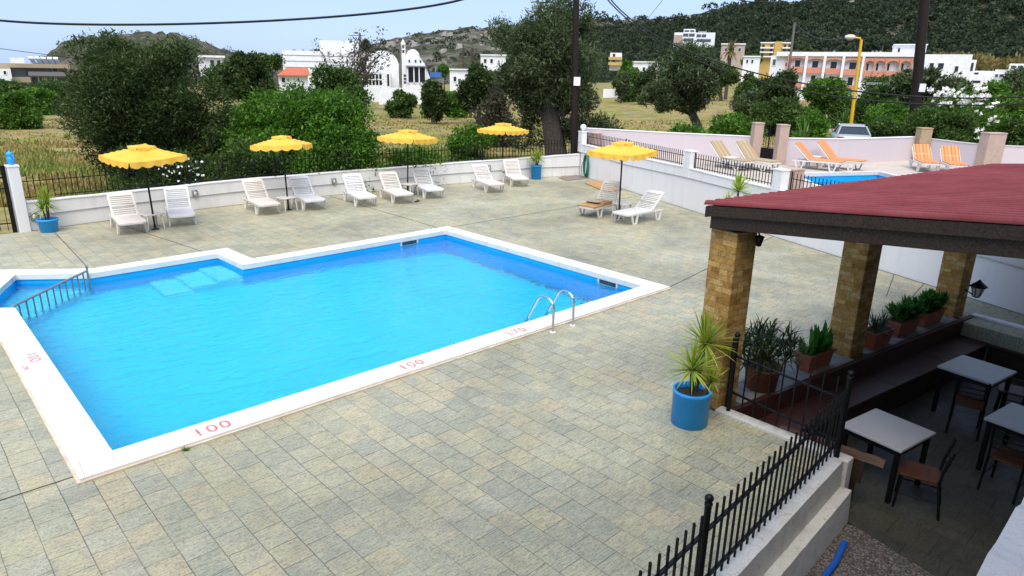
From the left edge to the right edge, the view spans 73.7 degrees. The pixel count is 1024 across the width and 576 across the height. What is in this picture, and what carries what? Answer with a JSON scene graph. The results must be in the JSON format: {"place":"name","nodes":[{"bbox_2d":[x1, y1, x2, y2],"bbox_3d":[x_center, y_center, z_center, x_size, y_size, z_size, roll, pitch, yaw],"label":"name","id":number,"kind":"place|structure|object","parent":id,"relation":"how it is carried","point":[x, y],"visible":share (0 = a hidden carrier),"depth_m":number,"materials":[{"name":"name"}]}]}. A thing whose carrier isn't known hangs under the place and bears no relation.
{"place":"outdoors","nodes":[
{"label":"outdoors","id":0,"kind":"place"},
{"bbox_2d":[35,31,282,85],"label":"hill","id":1,"kind":"structure","parent":0,"point":[141,35],"depth_m":373.83,"materials":[{"name":"green plant"}]},
{"bbox_2d":[0,0,462,25],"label":"power line","id":2,"kind":"object","parent":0,"point":[226,22],"visible":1,"depth_m":13.10,"materials":[{"name":"black paint"}]},
{"bbox_2d":[0,0,799,65],"label":"sky","id":3,"kind":"structure","parent":0,"point":[268,37],"materials":[{"name":"blue"}]},
{"bbox_2d":[0,67,1012,234],"bbox_3d":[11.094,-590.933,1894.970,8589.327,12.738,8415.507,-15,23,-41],"label":"ground","id":4,"kind":"structure","parent":0,"point":[630,110],"depth_m":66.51,"materials":[{"name":"green plant"}]},
{"bbox_2d":[0,88,48,129],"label":"shrub","id":5,"kind":"object","parent":4,"relation":"on","point":[17,112],"visible":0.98,"depth_m":50.00,"materials":[{"name":"green plant"}]},
{"bbox_2d":[0,56,69,88],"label":"apartment building","id":6,"kind":"structure","parent":4,"relation":"on","point":[22,71],"depth_m":143.26,"materials":[{"name":"grey paint"}]},
{"bbox_2d":[23,85,61,114],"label":"shrub","id":7,"kind":"object","parent":4,"relation":"on","point":[42,97],"visible":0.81,"depth_m":63.12,"materials":[{"name":"green plant"}]},
{"bbox_2d":[49,27,240,186],"bbox_3d":[-13.343,-6.401,25.301,6.630,6.190,5.061,-6,19,-22],"label":"olive tree","id":8,"kind":"object","parent":4,"relation":"on","point":[119,97],"visible":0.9,"depth_m":23.91,"materials":[{"name":"green plant"}]},
{"bbox_2d":[100,142,211,191],"bbox_3d":[-11.769,-3.760,23.489,5.098,2.504,2.577,11,20,29],"label":"shrub","id":9,"kind":"object","parent":4,"relation":"on","point":[152,175],"visible":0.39,"depth_m":23.46,"materials":[{"name":"green plant"}]},
{"bbox_2d":[193,135,288,181],"bbox_3d":[-9.420,-3.991,24.082,3.379,2.809,2.462,-7,19,-24],"label":"shrub","id":10,"kind":"object","parent":4,"relation":"on","point":[245,153],"visible":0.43,"depth_m":23.63,"materials":[{"name":"green plant"}]},
{"bbox_2d":[212,49,279,115],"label":"tree","id":11,"kind":"object","parent":4,"relation":"on","point":[240,70],"visible":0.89,"depth_m":51.60,"materials":[{"name":"green plant"}]},
{"bbox_2d":[277,68,309,93],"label":"house","id":12,"kind":"structure","parent":4,"relation":"on","point":[290,74],"depth_m":100.74,"materials":[{"name":"white paint"}]},
{"bbox_2d":[216,78,385,175],"bbox_3d":[-7.789,-5.112,25.155,6.423,5.088,4.683,1,17,0],"label":"shrub","id":13,"kind":"object","parent":4,"relation":"on","point":[298,113],"visible":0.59,"depth_m":24.31,"materials":[{"name":"green plant"}]},
{"bbox_2d":[282,40,358,90],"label":"long white building","id":14,"kind":"structure","parent":4,"relation":"on","point":[294,58],"depth_m":147.22,"materials":[{"name":"grey paint"}]},
{"bbox_2d":[288,135,388,192],"bbox_3d":[-6.426,-4.234,24.947,3.877,2.851,2.507,5,18,12],"label":"shrub","id":15,"kind":"object","parent":4,"relation":"on","point":[358,161],"visible":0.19,"depth_m":24.43,"materials":[{"name":"green plant"}]},
{"bbox_2d":[306,61,374,117],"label":"tree","id":16,"kind":"object","parent":4,"relation":"on","point":[345,78],"visible":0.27,"depth_m":45.44,"materials":[{"name":"green plant"}]},
{"bbox_2d":[311,26,393,87],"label":"bare tree","id":17,"kind":"object","parent":4,"relation":"on","point":[358,65],"visible":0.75,"depth_m":83.14,"materials":[{"name":"grey plant"}]},
{"bbox_2d":[362,40,429,101],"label":"church","id":18,"kind":"structure","parent":4,"relation":"on","point":[414,71],"depth_m":105.62,"materials":[{"name":"grey paint"}]},
{"bbox_2d":[383,88,418,118],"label":"shrub","id":19,"kind":"object","parent":4,"relation":"on","point":[401,104],"visible":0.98,"depth_m":65.22,"materials":[{"name":"green plant"}]},
{"bbox_2d":[379,143,447,184],"bbox_3d":[-3.841,-4.411,26.400,3.172,2.466,2.319,1,17,0],"label":"shrub","id":20,"kind":"object","parent":4,"relation":"on","point":[425,155],"visible":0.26,"depth_m":26.09,"materials":[{"name":"green plant"}]},
{"bbox_2d":[418,76,451,123],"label":"tree","id":21,"kind":"object","parent":4,"relation":"on","point":[435,98],"visible":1,"depth_m":57.50,"materials":[{"name":"green plant"}]},
{"bbox_2d":[443,123,500,161],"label":"shrub","id":22,"kind":"object","parent":4,"relation":"on","point":[469,136],"visible":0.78,"depth_m":34.98,"materials":[{"name":"green plant"}]},
{"bbox_2d":[453,60,503,121],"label":"tree","id":23,"kind":"object","parent":4,"relation":"on","point":[473,87],"visible":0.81,"depth_m":58.57,"materials":[{"name":"green plant"}]},
{"bbox_2d":[469,72,523,147],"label":"shrub","id":24,"kind":"object","parent":4,"relation":"on","point":[498,108],"visible":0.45,"depth_m":43.22,"materials":[{"name":"green plant"}]},
{"bbox_2d":[482,0,611,155],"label":"olive tree","id":25,"kind":"object","parent":4,"relation":"on","point":[535,74],"visible":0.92,"depth_m":31.20,"materials":[{"name":"green plant"}]},
{"bbox_2d":[570,0,579,153],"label":"utility pole","id":26,"kind":"object","parent":4,"relation":"on","point":[575,81],"visible":0.67,"depth_m":29.65,"materials":[{"name":"brown wood"}]},
{"bbox_2d":[584,128,750,158],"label":"lilac wall","id":27,"kind":"structure","parent":4,"relation":"on","point":[699,143],"depth_m":28.29,"materials":[{"name":"paint"}]},
{"bbox_2d":[635,39,728,130],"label":"olive tree","id":28,"kind":"object","parent":4,"relation":"on","point":[681,85],"visible":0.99,"depth_m":41.21,"materials":[{"name":"green plant"}]},
{"bbox_2d":[706,115,750,135],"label":"shrub","id":29,"kind":"object","parent":4,"relation":"on","point":[725,126],"visible":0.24,"depth_m":35.67,"materials":[{"name":"green plant"}]},
{"bbox_2d":[726,86,761,121],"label":"shrub","id":30,"kind":"object","parent":4,"relation":"on","point":[745,100],"visible":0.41,"depth_m":68.70,"materials":[{"name":"green plant"}]},
{"bbox_2d":[758,41,790,78],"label":"yellow apartments","id":31,"kind":"structure","parent":4,"relation":"on","point":[768,50],"depth_m":222.00,"materials":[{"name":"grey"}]},
{"bbox_2d":[752,66,800,104],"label":"tree","id":32,"kind":"object","parent":4,"relation":"on","point":[767,92],"visible":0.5,"depth_m":60.60,"materials":[{"name":"green plant"}]},
{"bbox_2d":[748,95,806,136],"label":"shrub","id":33,"kind":"object","parent":4,"relation":"on","point":[786,110],"visible":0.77,"depth_m":53.51,"materials":[{"name":"green plant"}]},
{"bbox_2d":[791,107,830,137],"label":"shrub","id":34,"kind":"object","parent":4,"relation":"on","point":[815,121],"visible":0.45,"depth_m":44.21,"materials":[{"name":"green plant"}]},
{"bbox_2d":[798,73,852,116],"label":"tree","id":35,"kind":"object","parent":4,"relation":"on","point":[821,102],"visible":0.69,"depth_m":62.51,"materials":[{"name":"green plant"}]},
{"bbox_2d":[824,95,856,128],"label":"shrub","id":36,"kind":"object","parent":4,"relation":"on","point":[836,107],"visible":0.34,"depth_m":61.53,"materials":[{"name":"green plant"}]},
{"bbox_2d":[829,123,870,137],"bbox_3d":[17.877,-7.949,36.129,1.780,1.431,4.340,7,18,19],"label":"parked car","id":37,"kind":"object","parent":4,"relation":"on","point":[843,130],"visible":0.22,"depth_m":34.88,"materials":[{"name":"silver metal"}]},
{"bbox_2d":[785,136,915,164],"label":"lilac wall","id":38,"kind":"structure","parent":4,"relation":"on","point":[877,149],"depth_m":27.08,"materials":[{"name":"paint"}]},
{"bbox_2d":[848,80,889,123],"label":"tree","id":39,"kind":"object","parent":4,"relation":"on","point":[860,105],"visible":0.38,"depth_m":47.70,"materials":[{"name":"green plant"}]},
{"bbox_2d":[769,44,976,100],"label":"hotel","id":40,"kind":"structure","parent":4,"relation":"on","point":[808,66],"depth_m":111.74,"materials":[{"name":"grey paint"}]},
{"bbox_2d":[859,98,909,126],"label":"shrub","id":41,"kind":"object","parent":4,"relation":"on","point":[899,112],"visible":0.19,"depth_m":42.24,"materials":[{"name":"green plant"}]},
{"bbox_2d":[865,113,907,136],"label":"shrub","id":42,"kind":"object","parent":4,"relation":"on","point":[884,126],"visible":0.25,"depth_m":36.57,"materials":[{"name":"green plant"}]},
{"bbox_2d":[909,0,929,113],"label":"utility pole","id":43,"kind":"object","parent":4,"relation":"on","point":[918,87],"visible":0.51,"depth_m":31.02,"materials":[{"name":"black wood"}]},
{"bbox_2d":[883,66,967,111],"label":"tree","id":44,"kind":"object","parent":4,"relation":"on","point":[900,83],"visible":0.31,"depth_m":45.46,"materials":[{"name":"green plant"}]},
{"bbox_2d":[901,105,982,141],"bbox_3d":[18.391,-6.632,29.675,3.076,2.538,3.152,-13,22,-38],"label":"shrub","id":45,"kind":"object","parent":4,"relation":"on","point":[960,126],"visible":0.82,"depth_m":28.61,"materials":[{"name":"green plant"}]},
{"bbox_2d":[927,86,1023,143],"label":"oleander","id":46,"kind":"object","parent":4,"relation":"on","point":[987,119],"visible":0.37,"depth_m":32.55,"materials":[{"name":"green plant"}]},
{"bbox_2d":[932,49,1023,70],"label":"reed bed","id":47,"kind":"object","parent":4,"relation":"on","point":[982,58],"visible":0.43,"depth_m":154.86,"materials":[{"name":"beige plant"}]},
{"bbox_2d":[973,78,1023,129],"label":"tree","id":48,"kind":"object","parent":4,"relation":"on","point":[995,88],"visible":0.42,"depth_m":43.50,"materials":[{"name":"green plant"}]},
{"bbox_2d":[976,116,1023,145],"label":"shrub","id":49,"kind":"object","parent":4,"relation":"on","point":[1016,137],"visible":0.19,"depth_m":32.00,"materials":[{"name":"green plant"}]},
{"bbox_2d":[977,498,1023,575],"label":"hotel building","id":50,"kind":"structure","parent":4,"relation":"on","point":[1005,556],"depth_m":1.46,"materials":[{"name":"paint"}]},
{"bbox_2d":[0,175,1023,575],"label":"terrace","id":51,"kind":"structure","parent":0,"point":[566,451],"depth_m":7.94,"materials":[{"name":"concrete"}]},
{"bbox_2d":[4,164,30,232],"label":"gate pillar","id":52,"kind":"structure","parent":51,"relation":"on","point":[17,197],"depth_m":17.50,"materials":[{"name":"white paint"}]},
{"bbox_2d":[29,185,60,232],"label":"potted yucca","id":53,"kind":"object","parent":51,"relation":"on","point":[48,224],"visible":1,"depth_m":17.64,"materials":[{"name":"green plant"}]},
{"bbox_2d":[106,192,147,234],"bbox_3d":[-10.251,-1.993,18.175,0.705,0.866,1.720,-12,21,-35],"label":"sun lounger","id":54,"kind":"object","parent":51,"relation":"on","point":[124,218],"visible":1,"depth_m":18.42,"materials":[{"name":"white plastic"}]},
{"bbox_2d":[98,143,187,229],"bbox_3d":[-9.535,-2.627,17.911,1.562,2.265,1.562,16,26,32],"label":"sun umbrella","id":55,"kind":"object","parent":51,"relation":"on","point":[145,155],"visible":1,"depth_m":17.30,"materials":[{"name":"yellow fabric"}]},
{"bbox_2d":[163,186,196,226],"bbox_3d":[-9.344,-2.304,19.190,0.705,0.885,1.720,-8,20,-28],"label":"sun lounger","id":56,"kind":"object","parent":51,"relation":"on","point":[179,211],"visible":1,"depth_m":19.48,"materials":[{"name":"white plastic"}]},
{"bbox_2d":[242,179,280,214],"bbox_3d":[-7.659,-2.783,20.852,0.705,0.866,1.720,-11,21,-35],"label":"sun lounger","id":57,"kind":"object","parent":51,"relation":"on","point":[265,201],"visible":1,"depth_m":21.09,"materials":[{"name":"white plastic"}]},
{"bbox_2d":[250,135,312,209],"bbox_3d":[-6.960,-3.525,20.934,1.562,2.265,1.562,-2,14,-5],"label":"sun umbrella","id":58,"kind":"object","parent":51,"relation":"on","point":[283,143],"visible":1,"depth_m":20.21,"materials":[{"name":"yellow fabric"}]},
{"bbox_2d":[26,153,580,230],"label":"wall","id":59,"kind":"structure","parent":51,"relation":"on","point":[76,217],"depth_m":22.52,"materials":[{"name":"beige paint"}]},
{"bbox_2d":[22,139,578,197],"bbox_3d":[-5.215,-4.425,23.809,19.928,0.839,0.940,-12,22,-37],"label":"iron fence","id":60,"kind":"object","parent":59,"relation":"on","point":[313,158],"visible":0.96,"depth_m":22.61,"materials":[{"name":"black metal"}]},
{"bbox_2d":[289,175,325,210],"bbox_3d":[-6.500,-3.022,21.683,0.705,0.866,1.720,-10,21,-32],"label":"sun lounger","id":61,"kind":"object","parent":51,"relation":"on","point":[310,197],"visible":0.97,"depth_m":21.94,"materials":[{"name":"white plastic"}]},
{"bbox_2d":[0,226,671,484],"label":"swimming pool","id":62,"kind":"structure","parent":51,"relation":"in","point":[87,453],"depth_m":10.39,"materials":[{"name":"paint"}]},
{"bbox_2d":[11,265,90,316],"bbox_3d":[-8.772,0.267,13.138,0.049,0.860,2.172,1,17,1],"label":"pool divider rail","id":63,"kind":"object","parent":62,"relation":"attached to","point":[86,271],"visible":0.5,"depth_m":13.07,"materials":[{"name":"grey metal"}]},
{"bbox_2d":[0,237,626,449],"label":"pool water","id":64,"kind":"structure","parent":62,"relation":"in","point":[134,359],"depth_m":12.21,"materials":[{"name":"blue liquid"}]},
{"bbox_2d":[342,173,376,206],"bbox_3d":[-4.993,-3.207,22.364,0.705,0.866,1.720,-9,20,-29],"label":"sun lounger","id":65,"kind":"object","parent":51,"relation":"on","point":[362,193],"visible":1,"depth_m":22.65,"materials":[{"name":"white plastic"}]},
{"bbox_2d":[379,171,413,203],"bbox_3d":[-3.906,-3.383,23.007,0.705,0.856,1.720,-9,20,-28],"label":"sun lounger","id":66,"kind":"object","parent":51,"relation":"on","point":[397,191],"visible":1,"depth_m":23.28,"materials":[{"name":"white plastic"}]},
{"bbox_2d":[377,129,437,190],"bbox_3d":[-3.650,-4.403,23.924,1.562,2.265,1.562,11,18,25],"label":"sun umbrella","id":67,"kind":"object","parent":51,"relation":"on","point":[408,136],"visible":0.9,"depth_m":23.33,"materials":[{"name":"yellow fabric"}]},
{"bbox_2d":[412,168,443,198],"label":"sun lounger","id":68,"kind":"object","parent":51,"relation":"on","point":[428,187],"visible":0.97,"depth_m":24.31,"materials":[{"name":"white plastic"}]},
{"bbox_2d":[477,123,528,158],"bbox_3d":[-0.384,-5.610,27.969,1.562,2.265,1.562,15,21,37],"label":"sun umbrella","id":69,"kind":"object","parent":51,"relation":"on","point":[501,128],"visible":0.9,"depth_m":27.40,"materials":[{"name":"yellow fabric"}]},
{"bbox_2d":[0,175,1023,500],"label":"terrace joint","id":70,"kind":"object","parent":51,"relation":"on","point":[460,225],"visible":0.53,"depth_m":16.69,"materials":[{"name":"grey"}]},
{"bbox_2d":[587,141,657,218],"bbox_3d":[3.261,-3.226,20.468,1.562,2.333,1.562,17,26,39],"label":"sun umbrella","id":71,"kind":"object","parent":51,"relation":"on","point":[622,151],"visible":0.93,"depth_m":19.87,"materials":[{"name":"yellow fabric"}]},
{"bbox_2d":[613,190,664,224],"bbox_3d":[3.781,-2.420,20.445,1.747,0.826,0.705,-15,23,-41],"label":"sun lounger","id":72,"kind":"object","parent":51,"relation":"on","point":[637,210],"visible":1,"depth_m":20.57,"materials":[{"name":"white plastic"}]},
{"bbox_2d":[656,307,740,430],"bbox_3d":[2.322,0.985,8.475,1.325,1.435,0.933,-31,36,-60],"label":"potted yucca","id":73,"kind":"object","parent":51,"relation":"on","point":[691,399],"visible":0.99,"depth_m":8.40,"materials":[{"name":"green plant"}]},
{"bbox_2d":[580,144,1023,313],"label":"boundary wall","id":74,"kind":"structure","parent":51,"relation":"on","point":[1004,283],"depth_m":18.53,"materials":[{"name":"white paint"}]},
{"bbox_2d":[694,152,774,184],"bbox_3d":[6.562,-3.574,20.465,0.037,0.576,3.704,-5,19,-20],"label":"fence panel","id":75,"kind":"object","parent":74,"relation":"on","point":[723,163],"visible":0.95,"depth_m":20.41,"materials":[{"name":"black metal"}]},
{"bbox_2d":[361,0,1023,83],"bbox_3d":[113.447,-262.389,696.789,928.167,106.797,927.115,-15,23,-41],"label":"hill","id":76,"kind":"structure","parent":0,"point":[425,55],"depth_m":404.08,"materials":[{"name":"green plant"}]},
{"bbox_2d":[361,0,1023,83],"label":"woodland","id":77,"kind":"object","parent":76,"relation":"on","point":[857,18],"visible":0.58,"depth_m":349.67,"materials":[{"name":"green plant"}]},
{"bbox_2d":[673,29,714,48],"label":"hillside villa","id":78,"kind":"object","parent":76,"relation":"on","point":[693,35],"visible":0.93,"depth_m":281.60,"materials":[{"name":"grey paint"}]},
{"bbox_2d":[652,155,955,187],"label":"neighbour terrace","id":79,"kind":"structure","parent":0,"point":[900,168],"depth_m":25.64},
{"bbox_2d":[772,124,790,164],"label":"stone pillar","id":80,"kind":"structure","parent":79,"relation":"on","point":[781,142],"depth_m":26.15,"materials":[{"name":"stone"}]},
{"bbox_2d":[792,141,845,171],"bbox_3d":[11.250,-4.802,24.951,1.720,0.945,0.705,14,22,36],"label":"cushioned lounger","id":81,"kind":"object","parent":79,"relation":"on","point":[805,152],"visible":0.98,"depth_m":24.96,"materials":[{"name":"orange fabric"}]},
{"bbox_2d":[803,171,899,185],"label":"swimming pool","id":82,"kind":"structure","parent":79,"relation":"in","point":[850,176],"depth_m":24.34,"materials":[{"name":"blue liquid"}]},
{"bbox_2d":[908,144,940,171],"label":"cushioned lounger","id":83,"kind":"object","parent":79,"relation":"on","point":[922,154],"visible":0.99,"depth_m":25.72,"materials":[{"name":"orange fabric"}]},
{"bbox_2d":[937,146,968,168],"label":"cushioned lounger","id":84,"kind":"object","parent":79,"relation":"on","point":[950,156],"visible":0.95,"depth_m":25.26,"materials":[{"name":"orange fabric"}]},
{"bbox_2d":[930,138,978,165],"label":"lilac wall","id":85,"kind":"structure","parent":79,"relation":"on","point":[968,151],"depth_m":27.00,"materials":[{"name":"paint"}]},
{"bbox_2d":[974,132,1007,165],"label":"stone pillar","id":86,"kind":"structure","parent":79,"relation":"on","point":[991,146],"depth_m":26.04,"materials":[{"name":"stone"}]},
{"bbox_2d":[607,0,1023,105],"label":"power line","id":87,"kind":"object","parent":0,"point":[815,92],"visible":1,"depth_m":18.58,"materials":[{"name":"black paint"}]},
{"bbox_2d":[611,0,1023,98],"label":"power line","id":88,"kind":"object","parent":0,"point":[819,85],"visible":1,"depth_m":18.48,"materials":[{"name":"black paint"}]},
{"bbox_2d":[806,524,933,575],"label":"pebbled path","id":89,"kind":"structure","parent":0,"point":[865,554],"depth_m":7.25,"materials":[{"name":"grey gravel"}]},
{"bbox_2d":[711,455,851,575],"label":"parapet wall","id":90,"kind":"structure","parent":89,"relation":"on","point":[797,534],"depth_m":6.92,"materials":[{"name":"paint"}]},
{"bbox_2d":[831,378,1023,575],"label":"dining floor","id":91,"kind":"structure","parent":0,"point":[960,537],"depth_m":8.37,"materials":[{"name":"grey tile"}]},
{"bbox_2d":[715,406,853,488],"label":"kerb wall","id":92,"kind":"structure","parent":91,"relation":"on","point":[786,436],"depth_m":8.32,"materials":[{"name":"paint"}]},
{"bbox_2d":[638,332,854,575],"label":"iron railing","id":93,"kind":"object","parent":92,"relation":"on","point":[705,528],"visible":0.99,"depth_m":6.50,"materials":[{"name":"black metal"}]},
{"bbox_2d":[779,425,885,502],"bbox_3d":[3.804,2.176,8.269,1.200,0.699,0.107,16,22,39],"label":"wooden plank","id":94,"kind":"object","parent":91,"relation":"on","point":[857,467],"visible":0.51,"depth_m":7.99,"materials":[{"name":"brown wood"}]},
{"bbox_2d":[730,315,971,409],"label":"ledge wall","id":95,"kind":"structure","parent":91,"relation":"on","point":[837,361],"depth_m":10.38,"materials":[{"name":"brown wood"}]},
{"bbox_2d":[737,312,814,392],"bbox_3d":[3.482,0.863,9.414,1.487,1.125,1.267,-15,23,-41],"label":"potted plant","id":96,"kind":"object","parent":95,"relation":"on","point":[763,346],"visible":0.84,"depth_m":9.33,"materials":[{"name":"green plant"}]},
{"bbox_2d":[794,320,836,372],"bbox_3d":[4.513,0.869,10.152,0.465,0.708,0.857,17,23,41],"label":"planter","id":97,"kind":"object","parent":95,"relation":"on","point":[820,352],"visible":0.95,"depth_m":10.13,"materials":[{"name":"ceramic"}]},
{"bbox_2d":[864,308,899,348],"bbox_3d":[5.998,0.621,11.129,1.032,0.650,0.768,-11,21,-33],"label":"planter","id":98,"kind":"object","parent":95,"relation":"on","point":[880,333],"visible":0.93,"depth_m":11.06,"materials":[{"name":"ceramic"}]},
{"bbox_2d":[883,294,927,337],"bbox_3d":[6.711,0.452,11.680,0.976,0.669,0.571,-11,21,-33],"label":"planter","id":99,"kind":"object","parent":95,"relation":"on","point":[906,316],"visible":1,"depth_m":11.60,"materials":[{"name":"ceramic"}]},
{"bbox_2d":[914,288,952,326],"bbox_3d":[7.462,0.311,12.192,0.953,0.658,0.601,-11,21,-33],"label":"planter","id":100,"kind":"object","parent":95,"relation":"on","point":[934,303],"visible":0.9,"depth_m":12.07,"materials":[{"name":"ceramic"}]},
{"bbox_2d":[696,163,1023,410],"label":"pergola","id":101,"kind":"object","parent":91,"relation":"on","point":[962,218],"visible":0.84,"depth_m":8.37,"materials":[{"name":"stone"}]},
{"bbox_2d":[733,316,1023,438],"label":"corner bench","id":102,"kind":"object","parent":91,"relation":"on","point":[893,377],"visible":0.58,"depth_m":10.68,"materials":[{"name":"brown wood"}]},
{"bbox_2d":[842,408,935,503],"bbox_3d":[4.646,2.093,8.565,0.820,0.750,0.760,-10,21,-32],"label":"dining table","id":103,"kind":"object","parent":91,"relation":"on","point":[896,437],"visible":0.79,"depth_m":8.38,"materials":[{"name":"laminate"}]},
{"bbox_2d":[891,439,958,520],"bbox_3d":[4.864,2.188,8.058,0.539,0.886,0.412,12,20,31],"label":"dining chair","id":104,"kind":"object","parent":91,"relation":"on","point":[920,471],"visible":0.99,"depth_m":8.03,"materials":[{"name":"orange wood"}]},
{"bbox_2d":[945,377,990,440],"bbox_3d":[6.588,1.662,9.837,0.412,0.886,0.539,14,21,35],"label":"dining chair","id":105,"kind":"object","parent":91,"relation":"on","point":[969,401],"visible":1,"depth_m":9.70,"materials":[{"name":"black paint"}]},
{"bbox_2d":[931,355,1016,427],"bbox_3d":[6.986,1.569,10.379,0.820,0.750,0.760,-10,21,-32],"label":"dining table","id":106,"kind":"object","parent":91,"relation":"on","point":[969,369],"visible":0.86,"depth_m":10.25,"materials":[{"name":"black paint"}]},
{"bbox_2d":[975,402,1023,470],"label":"dining table","id":107,"kind":"object","parent":91,"relation":"on","point":[1008,419],"visible":0.93,"depth_m":8.80,"materials":[{"name":"black paint"}]},
{"bbox_2d":[976,426,1023,503],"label":"dining chair","id":108,"kind":"object","parent":91,"relation":"on","point":[1008,455],"visible":1,"depth_m":8.34,"materials":[{"name":"black paint"}]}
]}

